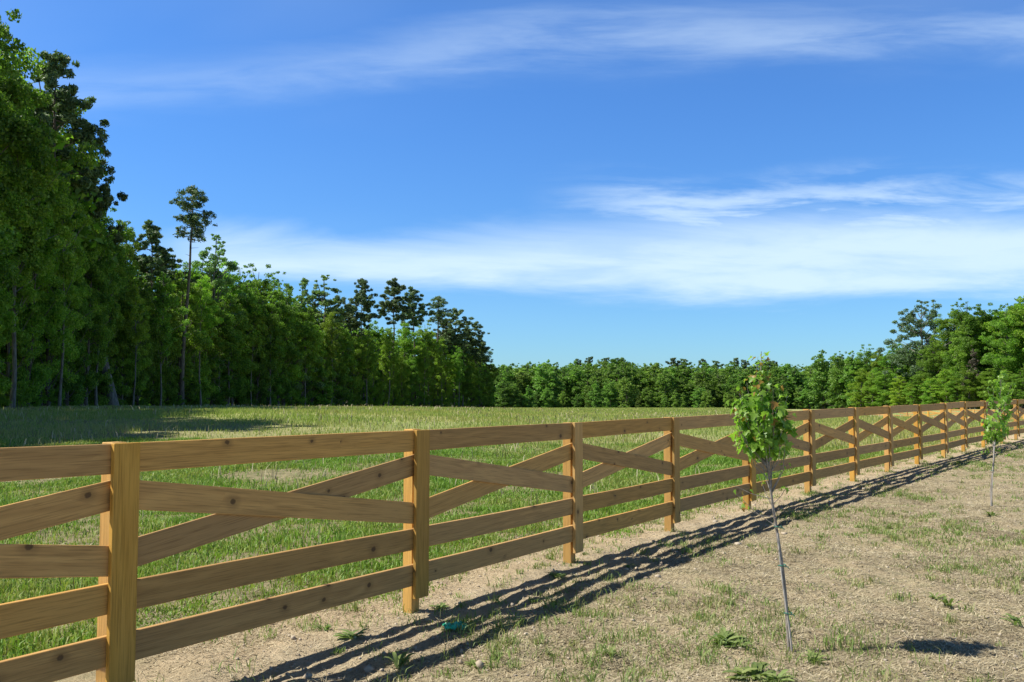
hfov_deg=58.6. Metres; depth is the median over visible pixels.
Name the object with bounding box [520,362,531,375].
broadleaf tree
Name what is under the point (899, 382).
young tree
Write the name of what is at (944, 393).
young tree
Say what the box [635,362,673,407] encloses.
broadleaf tree
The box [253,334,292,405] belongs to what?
broadleaf tree
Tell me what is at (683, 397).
broadleaf tree
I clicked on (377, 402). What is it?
broadleaf tree
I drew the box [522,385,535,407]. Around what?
broadleaf tree
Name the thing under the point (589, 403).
broadleaf tree
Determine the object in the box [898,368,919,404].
broadleaf tree
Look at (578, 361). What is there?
pine tree
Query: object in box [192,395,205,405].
bush
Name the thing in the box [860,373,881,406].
young tree
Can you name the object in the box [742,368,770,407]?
broadleaf tree
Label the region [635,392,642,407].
broadleaf tree
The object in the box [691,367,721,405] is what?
broadleaf tree
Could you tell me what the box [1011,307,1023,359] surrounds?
broadleaf tree
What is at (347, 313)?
pine tree
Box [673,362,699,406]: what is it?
broadleaf tree
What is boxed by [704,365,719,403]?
broadleaf tree
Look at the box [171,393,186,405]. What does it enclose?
bush
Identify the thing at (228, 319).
broadleaf tree
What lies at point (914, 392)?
young tree
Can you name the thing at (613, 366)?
broadleaf tree
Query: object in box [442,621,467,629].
plastic scrap
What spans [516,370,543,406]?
broadleaf tree
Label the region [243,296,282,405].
broadleaf tree
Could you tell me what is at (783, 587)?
plant stake
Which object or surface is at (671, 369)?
broadleaf tree
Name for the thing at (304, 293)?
tree
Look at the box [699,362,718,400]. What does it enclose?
broadleaf tree
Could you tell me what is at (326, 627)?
weed
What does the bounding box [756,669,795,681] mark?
weed
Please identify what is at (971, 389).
young tree
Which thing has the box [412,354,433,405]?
broadleaf tree
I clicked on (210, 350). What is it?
broadleaf tree
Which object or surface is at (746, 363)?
pine tree
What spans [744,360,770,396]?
broadleaf tree
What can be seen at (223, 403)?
bush
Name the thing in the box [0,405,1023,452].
grass
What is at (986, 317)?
broadleaf tree
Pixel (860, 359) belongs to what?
broadleaf tree
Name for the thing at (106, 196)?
pine tree
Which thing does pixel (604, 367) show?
broadleaf tree
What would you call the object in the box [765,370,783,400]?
broadleaf tree
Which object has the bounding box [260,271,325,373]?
broadleaf tree
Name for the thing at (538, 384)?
broadleaf tree
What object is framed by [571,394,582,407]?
broadleaf tree
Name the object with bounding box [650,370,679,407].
broadleaf tree
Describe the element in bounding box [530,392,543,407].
broadleaf tree
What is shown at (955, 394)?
young tree
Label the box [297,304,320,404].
broadleaf tree
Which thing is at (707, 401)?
broadleaf tree
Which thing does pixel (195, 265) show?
broadleaf tree
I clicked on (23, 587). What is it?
grass
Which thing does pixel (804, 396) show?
broadleaf tree
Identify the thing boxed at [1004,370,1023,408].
young tree
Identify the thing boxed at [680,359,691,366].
pine tree
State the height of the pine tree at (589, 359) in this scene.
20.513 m
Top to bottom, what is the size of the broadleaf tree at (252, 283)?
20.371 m
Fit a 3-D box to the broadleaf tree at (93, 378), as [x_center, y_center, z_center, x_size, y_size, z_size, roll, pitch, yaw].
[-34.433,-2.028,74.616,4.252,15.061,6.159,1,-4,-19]
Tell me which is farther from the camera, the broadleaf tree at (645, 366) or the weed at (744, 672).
the broadleaf tree at (645, 366)
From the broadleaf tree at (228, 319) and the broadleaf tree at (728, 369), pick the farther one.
the broadleaf tree at (728, 369)
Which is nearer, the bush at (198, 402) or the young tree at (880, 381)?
the bush at (198, 402)
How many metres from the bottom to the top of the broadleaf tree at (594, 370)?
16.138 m
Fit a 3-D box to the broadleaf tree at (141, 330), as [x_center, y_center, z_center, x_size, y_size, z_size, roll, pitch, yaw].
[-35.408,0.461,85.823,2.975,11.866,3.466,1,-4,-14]
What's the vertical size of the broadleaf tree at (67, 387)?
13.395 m
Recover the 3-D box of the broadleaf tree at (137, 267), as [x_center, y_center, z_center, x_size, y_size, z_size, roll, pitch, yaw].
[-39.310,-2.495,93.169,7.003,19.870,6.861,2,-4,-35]
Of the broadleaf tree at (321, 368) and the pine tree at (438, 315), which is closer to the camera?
the broadleaf tree at (321, 368)
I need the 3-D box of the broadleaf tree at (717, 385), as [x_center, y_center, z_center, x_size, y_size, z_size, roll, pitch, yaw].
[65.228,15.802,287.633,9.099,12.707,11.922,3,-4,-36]
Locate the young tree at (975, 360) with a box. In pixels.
[962,345,983,408]
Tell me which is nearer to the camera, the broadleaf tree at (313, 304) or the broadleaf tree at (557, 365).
the broadleaf tree at (313, 304)
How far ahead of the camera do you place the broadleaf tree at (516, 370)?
303.38 m
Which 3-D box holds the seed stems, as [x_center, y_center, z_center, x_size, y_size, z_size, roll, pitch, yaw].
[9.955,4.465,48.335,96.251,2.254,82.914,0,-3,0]
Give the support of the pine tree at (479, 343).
on the ground at (188, 672)
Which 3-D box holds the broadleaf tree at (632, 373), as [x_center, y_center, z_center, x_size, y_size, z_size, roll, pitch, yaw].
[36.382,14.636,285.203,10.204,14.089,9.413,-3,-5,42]
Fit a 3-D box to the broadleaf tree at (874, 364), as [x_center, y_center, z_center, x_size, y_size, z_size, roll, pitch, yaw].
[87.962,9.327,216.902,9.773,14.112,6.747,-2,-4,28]
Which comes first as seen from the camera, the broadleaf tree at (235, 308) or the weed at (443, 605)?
the weed at (443, 605)
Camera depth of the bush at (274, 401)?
128.52 m
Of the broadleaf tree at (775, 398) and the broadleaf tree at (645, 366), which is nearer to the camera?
the broadleaf tree at (775, 398)
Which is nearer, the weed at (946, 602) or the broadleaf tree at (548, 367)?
the weed at (946, 602)
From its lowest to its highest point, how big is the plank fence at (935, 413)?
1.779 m
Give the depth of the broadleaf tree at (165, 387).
95.98 m
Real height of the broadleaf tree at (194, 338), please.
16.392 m
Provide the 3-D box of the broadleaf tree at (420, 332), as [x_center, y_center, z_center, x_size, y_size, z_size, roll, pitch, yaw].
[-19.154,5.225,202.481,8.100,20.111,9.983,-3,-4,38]
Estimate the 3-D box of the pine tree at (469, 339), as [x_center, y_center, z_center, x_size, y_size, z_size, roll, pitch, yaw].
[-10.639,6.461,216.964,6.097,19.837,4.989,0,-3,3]
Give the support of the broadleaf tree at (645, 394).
on the ground at (188, 672)
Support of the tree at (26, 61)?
on the ground at (188, 672)
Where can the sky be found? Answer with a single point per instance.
(639, 182)
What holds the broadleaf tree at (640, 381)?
on the ground at (188, 672)
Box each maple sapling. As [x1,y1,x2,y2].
[725,351,797,651]
[979,370,1016,505]
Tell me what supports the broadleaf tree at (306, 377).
on the ground at (188, 672)
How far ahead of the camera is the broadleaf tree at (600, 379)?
277.45 m
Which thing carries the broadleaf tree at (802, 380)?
on the ground at (188, 672)
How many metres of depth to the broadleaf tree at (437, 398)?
198.77 m
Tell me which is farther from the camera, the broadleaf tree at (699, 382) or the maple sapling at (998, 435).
the broadleaf tree at (699, 382)
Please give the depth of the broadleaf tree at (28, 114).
61.83 m
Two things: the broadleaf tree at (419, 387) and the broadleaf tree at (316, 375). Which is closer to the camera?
the broadleaf tree at (316, 375)
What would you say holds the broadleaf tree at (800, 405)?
on the ground at (188, 672)
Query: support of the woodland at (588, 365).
on the ground at (188, 672)
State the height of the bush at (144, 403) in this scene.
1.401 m
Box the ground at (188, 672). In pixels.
[0,402,1023,681]
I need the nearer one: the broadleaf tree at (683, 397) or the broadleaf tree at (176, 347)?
the broadleaf tree at (176, 347)
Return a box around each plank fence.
[0,399,1023,681]
[878,409,1023,419]
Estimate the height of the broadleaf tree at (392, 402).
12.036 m
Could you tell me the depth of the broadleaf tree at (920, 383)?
192.63 m
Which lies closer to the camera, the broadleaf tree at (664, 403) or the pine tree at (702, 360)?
the broadleaf tree at (664, 403)
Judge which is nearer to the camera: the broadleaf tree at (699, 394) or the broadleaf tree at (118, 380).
the broadleaf tree at (118, 380)
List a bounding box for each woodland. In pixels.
[0,45,497,406]
[471,359,855,407]
[837,298,1020,408]
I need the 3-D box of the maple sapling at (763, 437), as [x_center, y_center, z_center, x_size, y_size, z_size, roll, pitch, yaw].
[1.594,1.050,5.850,0.434,1.974,0.468,0,-3,0]
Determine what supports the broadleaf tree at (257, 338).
on the ground at (188, 672)
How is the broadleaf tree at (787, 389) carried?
on the ground at (188, 672)
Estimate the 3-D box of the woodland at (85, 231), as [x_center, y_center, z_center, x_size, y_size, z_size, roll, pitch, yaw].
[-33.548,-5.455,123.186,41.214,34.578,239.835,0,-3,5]
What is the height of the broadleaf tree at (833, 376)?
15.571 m
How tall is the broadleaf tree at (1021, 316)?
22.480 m
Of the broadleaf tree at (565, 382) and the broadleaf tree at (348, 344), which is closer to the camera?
the broadleaf tree at (348, 344)
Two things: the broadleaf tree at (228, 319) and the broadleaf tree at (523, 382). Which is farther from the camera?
the broadleaf tree at (523, 382)
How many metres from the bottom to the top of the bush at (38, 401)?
1.652 m
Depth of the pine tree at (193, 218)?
100.94 m
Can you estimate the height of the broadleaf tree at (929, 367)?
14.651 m
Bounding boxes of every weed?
[313,622,331,630]
[333,628,367,638]
[385,652,415,668]
[428,602,448,608]
[465,659,486,665]
[547,572,565,577]
[598,646,619,655]
[706,627,743,642]
[722,637,753,647]
[722,662,776,679]
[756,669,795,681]
[802,650,826,662]
[929,592,947,599]
[935,596,960,607]
[982,510,999,515]
[999,613,1023,625]
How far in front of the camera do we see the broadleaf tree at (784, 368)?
298.76 m
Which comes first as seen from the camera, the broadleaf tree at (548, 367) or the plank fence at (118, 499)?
the plank fence at (118, 499)
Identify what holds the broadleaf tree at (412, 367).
on the ground at (188, 672)
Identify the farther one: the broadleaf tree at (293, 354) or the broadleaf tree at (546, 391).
the broadleaf tree at (546, 391)
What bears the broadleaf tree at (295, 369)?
on the ground at (188, 672)
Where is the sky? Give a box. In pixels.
[0,0,1023,389]
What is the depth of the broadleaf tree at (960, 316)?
177.34 m
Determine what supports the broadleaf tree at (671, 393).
on the ground at (188, 672)
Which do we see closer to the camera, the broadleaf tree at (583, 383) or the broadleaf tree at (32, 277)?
the broadleaf tree at (32, 277)
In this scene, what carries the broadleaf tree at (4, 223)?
on the ground at (188, 672)
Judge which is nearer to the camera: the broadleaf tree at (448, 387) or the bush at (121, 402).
the bush at (121, 402)
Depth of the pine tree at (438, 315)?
201.65 m
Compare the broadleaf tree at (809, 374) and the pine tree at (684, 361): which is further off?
the pine tree at (684, 361)
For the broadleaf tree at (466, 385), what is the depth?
209.85 m
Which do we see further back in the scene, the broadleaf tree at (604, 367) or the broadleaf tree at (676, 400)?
the broadleaf tree at (604, 367)
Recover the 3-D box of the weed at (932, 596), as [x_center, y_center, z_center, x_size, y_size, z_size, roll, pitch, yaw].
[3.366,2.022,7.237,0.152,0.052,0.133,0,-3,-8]
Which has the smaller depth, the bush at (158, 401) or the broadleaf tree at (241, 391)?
the bush at (158, 401)
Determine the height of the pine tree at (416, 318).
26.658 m
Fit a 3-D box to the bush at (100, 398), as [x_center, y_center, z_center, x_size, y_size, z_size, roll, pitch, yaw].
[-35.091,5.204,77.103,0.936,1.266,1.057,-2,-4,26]
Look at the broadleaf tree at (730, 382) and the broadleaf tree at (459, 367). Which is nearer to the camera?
the broadleaf tree at (459, 367)
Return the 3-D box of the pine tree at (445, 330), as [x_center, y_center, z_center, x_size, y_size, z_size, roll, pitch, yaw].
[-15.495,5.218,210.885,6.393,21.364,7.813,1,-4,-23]
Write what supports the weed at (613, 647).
on the ground at (188, 672)
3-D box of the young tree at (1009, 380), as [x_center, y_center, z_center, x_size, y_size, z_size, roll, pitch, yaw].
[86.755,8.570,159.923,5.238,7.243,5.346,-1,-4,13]
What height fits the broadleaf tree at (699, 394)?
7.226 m
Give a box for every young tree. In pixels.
[843,368,879,406]
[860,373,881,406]
[869,365,901,406]
[883,376,919,405]
[902,378,923,404]
[916,376,943,404]
[921,369,961,403]
[941,371,967,408]
[950,366,982,408]
[962,345,983,408]
[975,368,996,408]
[990,369,1020,408]
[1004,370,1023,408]
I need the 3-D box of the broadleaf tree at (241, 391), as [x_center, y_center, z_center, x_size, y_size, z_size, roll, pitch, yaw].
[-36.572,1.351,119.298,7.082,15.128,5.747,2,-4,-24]
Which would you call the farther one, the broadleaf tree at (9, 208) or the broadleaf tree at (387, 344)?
the broadleaf tree at (387, 344)
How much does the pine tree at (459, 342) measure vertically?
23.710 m
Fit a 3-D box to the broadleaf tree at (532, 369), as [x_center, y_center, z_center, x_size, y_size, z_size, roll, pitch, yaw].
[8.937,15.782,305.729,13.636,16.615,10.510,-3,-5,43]
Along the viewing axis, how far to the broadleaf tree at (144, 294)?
90.63 m
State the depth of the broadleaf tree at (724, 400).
258.86 m
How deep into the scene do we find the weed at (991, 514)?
12.09 m
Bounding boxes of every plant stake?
[774,525,794,651]
[991,440,995,505]
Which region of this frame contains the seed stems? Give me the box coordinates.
[0,403,1020,590]
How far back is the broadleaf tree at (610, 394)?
258.94 m
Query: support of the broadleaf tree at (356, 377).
on the ground at (188, 672)
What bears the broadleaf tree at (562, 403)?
on the ground at (188, 672)
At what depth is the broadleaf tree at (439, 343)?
198.66 m
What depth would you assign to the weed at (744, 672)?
5.22 m
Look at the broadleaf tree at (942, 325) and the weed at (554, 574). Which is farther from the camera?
the broadleaf tree at (942, 325)
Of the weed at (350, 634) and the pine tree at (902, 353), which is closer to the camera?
the weed at (350, 634)
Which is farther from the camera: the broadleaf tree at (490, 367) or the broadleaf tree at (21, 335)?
the broadleaf tree at (490, 367)
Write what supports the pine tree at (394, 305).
on the ground at (188, 672)
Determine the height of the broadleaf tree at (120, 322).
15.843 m
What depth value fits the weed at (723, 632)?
5.97 m
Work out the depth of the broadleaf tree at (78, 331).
78.04 m
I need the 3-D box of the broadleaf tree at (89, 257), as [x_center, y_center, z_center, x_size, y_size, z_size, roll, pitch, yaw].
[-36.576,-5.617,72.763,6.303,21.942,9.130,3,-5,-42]
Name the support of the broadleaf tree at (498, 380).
on the ground at (188, 672)
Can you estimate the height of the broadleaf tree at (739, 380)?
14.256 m
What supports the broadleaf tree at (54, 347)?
on the ground at (188, 672)
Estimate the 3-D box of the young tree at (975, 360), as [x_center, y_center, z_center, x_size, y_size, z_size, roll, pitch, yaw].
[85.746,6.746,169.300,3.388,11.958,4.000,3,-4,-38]
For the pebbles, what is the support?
on the ground at (188, 672)
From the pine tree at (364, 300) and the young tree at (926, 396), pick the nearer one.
the pine tree at (364, 300)
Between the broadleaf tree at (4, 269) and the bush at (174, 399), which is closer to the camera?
the broadleaf tree at (4, 269)
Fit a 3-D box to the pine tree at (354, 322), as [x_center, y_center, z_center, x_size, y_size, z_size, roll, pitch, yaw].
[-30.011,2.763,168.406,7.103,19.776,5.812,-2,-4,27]
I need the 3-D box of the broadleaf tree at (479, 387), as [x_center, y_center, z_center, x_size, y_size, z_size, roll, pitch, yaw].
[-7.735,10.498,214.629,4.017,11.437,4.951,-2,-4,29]
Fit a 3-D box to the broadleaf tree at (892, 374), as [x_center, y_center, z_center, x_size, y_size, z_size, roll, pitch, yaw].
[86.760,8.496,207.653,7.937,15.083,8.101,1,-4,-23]
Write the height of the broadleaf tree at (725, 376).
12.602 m
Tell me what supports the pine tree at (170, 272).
on the ground at (188, 672)
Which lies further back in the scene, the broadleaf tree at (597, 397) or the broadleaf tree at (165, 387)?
the broadleaf tree at (597, 397)
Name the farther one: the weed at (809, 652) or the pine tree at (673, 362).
the pine tree at (673, 362)
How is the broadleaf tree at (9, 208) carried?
on the ground at (188, 672)
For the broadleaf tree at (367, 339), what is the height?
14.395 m
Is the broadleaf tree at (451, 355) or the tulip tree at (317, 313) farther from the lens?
the broadleaf tree at (451, 355)
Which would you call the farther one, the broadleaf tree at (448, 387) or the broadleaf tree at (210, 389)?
the broadleaf tree at (448, 387)
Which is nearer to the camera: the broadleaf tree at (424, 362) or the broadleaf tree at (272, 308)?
the broadleaf tree at (272, 308)
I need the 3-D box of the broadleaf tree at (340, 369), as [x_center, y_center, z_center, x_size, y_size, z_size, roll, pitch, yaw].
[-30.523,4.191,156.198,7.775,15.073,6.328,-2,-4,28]
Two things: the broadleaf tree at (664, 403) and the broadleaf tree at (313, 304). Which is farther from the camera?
the broadleaf tree at (664, 403)
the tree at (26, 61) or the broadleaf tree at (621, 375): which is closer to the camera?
the tree at (26, 61)
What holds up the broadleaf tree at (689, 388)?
on the ground at (188, 672)
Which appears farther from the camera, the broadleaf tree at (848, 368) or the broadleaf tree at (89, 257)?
the broadleaf tree at (848, 368)
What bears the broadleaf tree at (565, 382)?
on the ground at (188, 672)
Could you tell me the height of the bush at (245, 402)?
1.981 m
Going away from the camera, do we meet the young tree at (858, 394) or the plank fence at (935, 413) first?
the plank fence at (935, 413)
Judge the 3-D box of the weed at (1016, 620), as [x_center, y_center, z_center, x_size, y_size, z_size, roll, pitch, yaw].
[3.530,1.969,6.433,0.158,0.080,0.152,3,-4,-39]
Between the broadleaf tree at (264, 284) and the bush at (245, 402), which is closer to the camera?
the bush at (245, 402)
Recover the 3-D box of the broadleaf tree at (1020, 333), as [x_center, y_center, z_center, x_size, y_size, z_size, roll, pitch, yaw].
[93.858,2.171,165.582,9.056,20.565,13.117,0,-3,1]
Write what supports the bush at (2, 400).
on the ground at (188, 672)
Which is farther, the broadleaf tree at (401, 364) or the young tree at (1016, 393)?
the broadleaf tree at (401, 364)
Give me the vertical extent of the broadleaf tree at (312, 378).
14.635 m
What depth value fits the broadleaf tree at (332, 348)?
149.55 m
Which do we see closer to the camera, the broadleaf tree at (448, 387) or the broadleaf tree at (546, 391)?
the broadleaf tree at (448, 387)
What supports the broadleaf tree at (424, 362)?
on the ground at (188, 672)
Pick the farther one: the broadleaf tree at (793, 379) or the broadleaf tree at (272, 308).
the broadleaf tree at (793, 379)
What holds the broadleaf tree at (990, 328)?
on the ground at (188, 672)
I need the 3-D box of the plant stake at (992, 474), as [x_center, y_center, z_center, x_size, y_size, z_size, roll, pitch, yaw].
[6.957,1.952,13.197,0.109,1.033,0.058,-1,-4,14]
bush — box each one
[0,390,12,406]
[3,376,36,407]
[22,388,47,406]
[41,382,64,406]
[93,395,102,405]
[118,399,127,405]
[138,396,147,405]
[153,391,165,405]
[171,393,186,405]
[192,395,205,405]
[217,396,227,405]
[241,398,252,405]
[268,397,278,405]
[316,385,333,406]
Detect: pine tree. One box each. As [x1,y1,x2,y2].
[16,49,113,405]
[66,122,127,405]
[129,219,176,399]
[143,253,195,400]
[169,185,217,404]
[327,295,355,401]
[341,303,364,403]
[343,278,380,395]
[373,277,416,399]
[396,286,434,405]
[426,296,454,406]
[433,318,459,406]
[440,308,473,401]
[461,328,479,403]
[462,321,493,400]
[574,359,581,366]
[584,356,592,368]
[598,357,609,367]
[665,358,679,366]
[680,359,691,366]
[698,359,706,369]
[712,361,724,368]
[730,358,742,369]
[741,359,749,368]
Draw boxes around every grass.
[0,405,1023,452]
[0,435,954,660]
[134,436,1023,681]
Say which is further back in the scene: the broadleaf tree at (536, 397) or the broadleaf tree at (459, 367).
the broadleaf tree at (536, 397)
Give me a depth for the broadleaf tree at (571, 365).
297.31 m
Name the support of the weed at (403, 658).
on the ground at (188, 672)
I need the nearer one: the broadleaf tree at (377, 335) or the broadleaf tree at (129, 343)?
the broadleaf tree at (129, 343)
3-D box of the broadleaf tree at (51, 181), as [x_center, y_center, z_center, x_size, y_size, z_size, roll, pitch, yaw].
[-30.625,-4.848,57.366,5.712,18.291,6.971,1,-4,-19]
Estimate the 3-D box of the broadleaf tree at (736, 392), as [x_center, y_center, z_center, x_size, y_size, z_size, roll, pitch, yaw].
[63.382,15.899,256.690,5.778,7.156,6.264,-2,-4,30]
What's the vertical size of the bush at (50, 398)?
2.011 m
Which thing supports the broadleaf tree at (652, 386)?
on the ground at (188, 672)
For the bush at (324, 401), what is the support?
on the ground at (188, 672)
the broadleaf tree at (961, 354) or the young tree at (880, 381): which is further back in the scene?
the young tree at (880, 381)
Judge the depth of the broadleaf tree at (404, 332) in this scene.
190.57 m
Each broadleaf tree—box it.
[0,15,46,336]
[0,58,70,389]
[0,117,77,408]
[0,150,36,393]
[0,165,18,324]
[0,225,40,407]
[0,259,21,335]
[1,87,59,393]
[1,195,88,404]
[15,187,102,406]
[32,235,93,405]
[35,174,94,406]
[38,141,97,405]
[53,174,101,403]
[69,211,137,405]
[72,227,119,405]
[81,251,136,405]
[83,222,124,405]
[99,206,148,402]
[103,282,151,400]
[111,221,163,405]
[115,276,165,404]
[118,284,152,405]
[139,314,177,405]
[143,272,190,405]
[150,296,189,405]
[156,265,211,402]
[171,296,220,404]
[176,251,233,384]
[176,260,264,405]
[178,282,236,405]
[188,274,223,405]
[197,296,252,404]
[210,265,286,404]
[218,295,249,404]
[220,294,260,405]
[221,282,268,405]
[241,301,266,404]
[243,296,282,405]
[246,263,290,398]
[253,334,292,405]
[259,291,302,405]
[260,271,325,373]
[261,295,290,405]
[271,283,309,405]
[282,312,322,405]
[282,320,321,405]
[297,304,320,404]
[301,292,322,403]
[303,317,332,404]
[312,334,341,405]
[315,326,355,405]
[319,311,343,402]
[329,323,358,405]
[340,336,377,405]
[349,342,376,405]
[357,320,391,405]
[357,330,381,405]
[362,350,386,406]
[371,349,395,405]
[379,327,399,405]
[384,352,415,405]
[385,322,431,405]
[385,350,403,405]
[402,354,420,406]
[410,321,443,398]
[412,332,444,406]
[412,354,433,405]
[416,348,433,406]
[430,357,448,406]
[432,337,449,406]
[438,355,456,405]
[445,345,469,406]
[448,347,467,406]
[452,349,474,406]
[457,356,480,407]
[466,339,499,407]
[474,361,487,406]
[481,368,495,406]
[493,372,503,407]
[494,366,519,407]
[494,378,517,407]
[495,365,520,400]
[502,371,533,407]
[505,381,522,407]
[511,368,527,406]
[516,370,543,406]
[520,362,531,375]
[522,363,558,407]
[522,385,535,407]
[528,363,541,394]
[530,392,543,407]
[539,387,558,407]
[541,359,553,388]
[543,366,565,407]
[552,362,562,405]
[555,368,571,407]
[557,391,569,407]
[559,360,588,405]
[561,364,585,407]
[571,373,596,406]
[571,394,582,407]
[583,372,607,405]
[585,380,606,407]
[585,387,595,406]
[586,365,598,384]
[596,361,612,406]
[599,357,639,407]
[601,379,619,407]
[602,367,619,407]
[614,361,635,407]
[614,377,639,407]
[616,366,640,407]
[632,368,654,407]
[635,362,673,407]
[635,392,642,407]
[640,363,649,386]
[640,387,657,407]
[646,372,660,407]
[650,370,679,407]
[658,367,688,407]
[659,397,669,407]
[660,374,679,405]
[666,374,695,407]
[668,390,680,407]
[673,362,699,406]
[679,392,688,407]
[684,371,702,405]
[686,368,697,407]
[689,386,708,407]
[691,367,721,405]
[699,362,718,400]
[699,390,715,407]
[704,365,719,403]
[708,371,730,407]
[713,372,728,406]
[717,362,744,395]
[718,375,737,407]
[723,392,732,407]
[726,385,745,407]
[729,366,748,400]
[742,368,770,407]
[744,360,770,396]
[763,361,780,398]
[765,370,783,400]
[768,386,778,402]
[774,373,792,405]
[775,380,796,408]
[776,363,806,408]
[786,365,807,408]
[791,374,815,408]
[792,385,805,408]
[794,377,817,408]
[802,366,817,408]
[804,349,836,408]
[820,351,851,408]
[838,350,860,407]
[845,344,883,402]
[862,351,888,405]
[870,346,905,405]
[884,343,912,402]
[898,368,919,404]
[912,338,947,403]
[913,367,928,404]
[922,356,950,403]
[925,303,961,373]
[936,333,979,400]
[941,298,996,408]
[945,312,992,408]
[950,302,1012,408]
[977,311,1018,397]
[978,307,1023,398]
[998,297,1023,408]
[1004,295,1023,387]
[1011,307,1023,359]
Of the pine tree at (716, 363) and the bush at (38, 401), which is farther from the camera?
the pine tree at (716, 363)
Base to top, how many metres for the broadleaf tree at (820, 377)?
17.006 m
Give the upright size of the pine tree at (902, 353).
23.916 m
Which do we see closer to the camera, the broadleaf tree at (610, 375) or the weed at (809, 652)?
the weed at (809, 652)
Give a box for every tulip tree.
[191,234,247,404]
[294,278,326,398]
[303,275,352,392]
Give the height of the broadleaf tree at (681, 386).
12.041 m
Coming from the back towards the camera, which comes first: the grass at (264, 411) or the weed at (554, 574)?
the grass at (264, 411)
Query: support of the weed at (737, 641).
on the ground at (188, 672)
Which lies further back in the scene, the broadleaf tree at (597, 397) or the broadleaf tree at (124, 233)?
the broadleaf tree at (597, 397)
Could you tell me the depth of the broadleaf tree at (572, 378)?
284.94 m
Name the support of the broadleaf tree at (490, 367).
on the ground at (188, 672)
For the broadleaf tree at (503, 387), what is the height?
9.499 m
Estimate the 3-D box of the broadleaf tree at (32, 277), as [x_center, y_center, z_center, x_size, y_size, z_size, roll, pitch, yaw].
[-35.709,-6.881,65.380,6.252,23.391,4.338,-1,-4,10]
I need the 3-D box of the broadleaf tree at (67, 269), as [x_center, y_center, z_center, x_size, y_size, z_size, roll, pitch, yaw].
[-31.200,-3.537,63.467,3.719,16.463,4.332,0,-3,-3]
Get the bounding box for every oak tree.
[0,9,105,290]
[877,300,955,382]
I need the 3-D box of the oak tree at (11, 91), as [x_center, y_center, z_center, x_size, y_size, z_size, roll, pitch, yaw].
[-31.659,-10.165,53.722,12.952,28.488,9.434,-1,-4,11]
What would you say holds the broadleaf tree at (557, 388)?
on the ground at (188, 672)
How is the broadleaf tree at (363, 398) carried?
on the ground at (188, 672)
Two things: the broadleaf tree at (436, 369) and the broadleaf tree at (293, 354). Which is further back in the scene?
the broadleaf tree at (436, 369)
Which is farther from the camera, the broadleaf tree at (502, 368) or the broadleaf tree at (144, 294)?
the broadleaf tree at (502, 368)
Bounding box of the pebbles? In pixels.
[236,459,1023,681]
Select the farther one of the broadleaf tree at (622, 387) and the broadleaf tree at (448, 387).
the broadleaf tree at (622, 387)
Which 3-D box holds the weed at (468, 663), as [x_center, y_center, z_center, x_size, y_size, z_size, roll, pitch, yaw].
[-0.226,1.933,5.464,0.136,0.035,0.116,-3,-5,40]
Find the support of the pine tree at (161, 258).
on the ground at (188, 672)
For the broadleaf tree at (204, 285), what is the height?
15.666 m
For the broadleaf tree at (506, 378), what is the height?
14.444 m
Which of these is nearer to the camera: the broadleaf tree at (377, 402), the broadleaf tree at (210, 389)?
the broadleaf tree at (210, 389)
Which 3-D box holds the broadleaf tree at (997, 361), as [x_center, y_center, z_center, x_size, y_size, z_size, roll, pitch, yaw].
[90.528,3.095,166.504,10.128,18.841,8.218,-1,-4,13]
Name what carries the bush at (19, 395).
on the ground at (188, 672)
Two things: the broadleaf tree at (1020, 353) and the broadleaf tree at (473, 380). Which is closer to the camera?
the broadleaf tree at (1020, 353)
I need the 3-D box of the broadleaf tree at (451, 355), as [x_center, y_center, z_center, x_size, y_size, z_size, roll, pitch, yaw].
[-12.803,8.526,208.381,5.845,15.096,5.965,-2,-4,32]
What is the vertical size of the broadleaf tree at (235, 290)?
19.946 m
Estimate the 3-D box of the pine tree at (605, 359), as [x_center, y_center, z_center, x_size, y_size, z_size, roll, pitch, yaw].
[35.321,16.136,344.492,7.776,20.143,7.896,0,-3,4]
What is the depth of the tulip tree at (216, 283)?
116.11 m
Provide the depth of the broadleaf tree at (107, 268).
75.97 m
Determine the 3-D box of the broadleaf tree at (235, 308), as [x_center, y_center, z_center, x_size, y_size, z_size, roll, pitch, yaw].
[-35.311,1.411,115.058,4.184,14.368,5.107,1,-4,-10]
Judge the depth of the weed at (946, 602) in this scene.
6.95 m
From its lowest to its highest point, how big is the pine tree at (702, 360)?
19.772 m
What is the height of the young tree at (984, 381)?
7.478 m
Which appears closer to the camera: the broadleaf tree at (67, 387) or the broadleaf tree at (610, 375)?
the broadleaf tree at (67, 387)
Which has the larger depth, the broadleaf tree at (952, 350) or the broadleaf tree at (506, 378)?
the broadleaf tree at (506, 378)

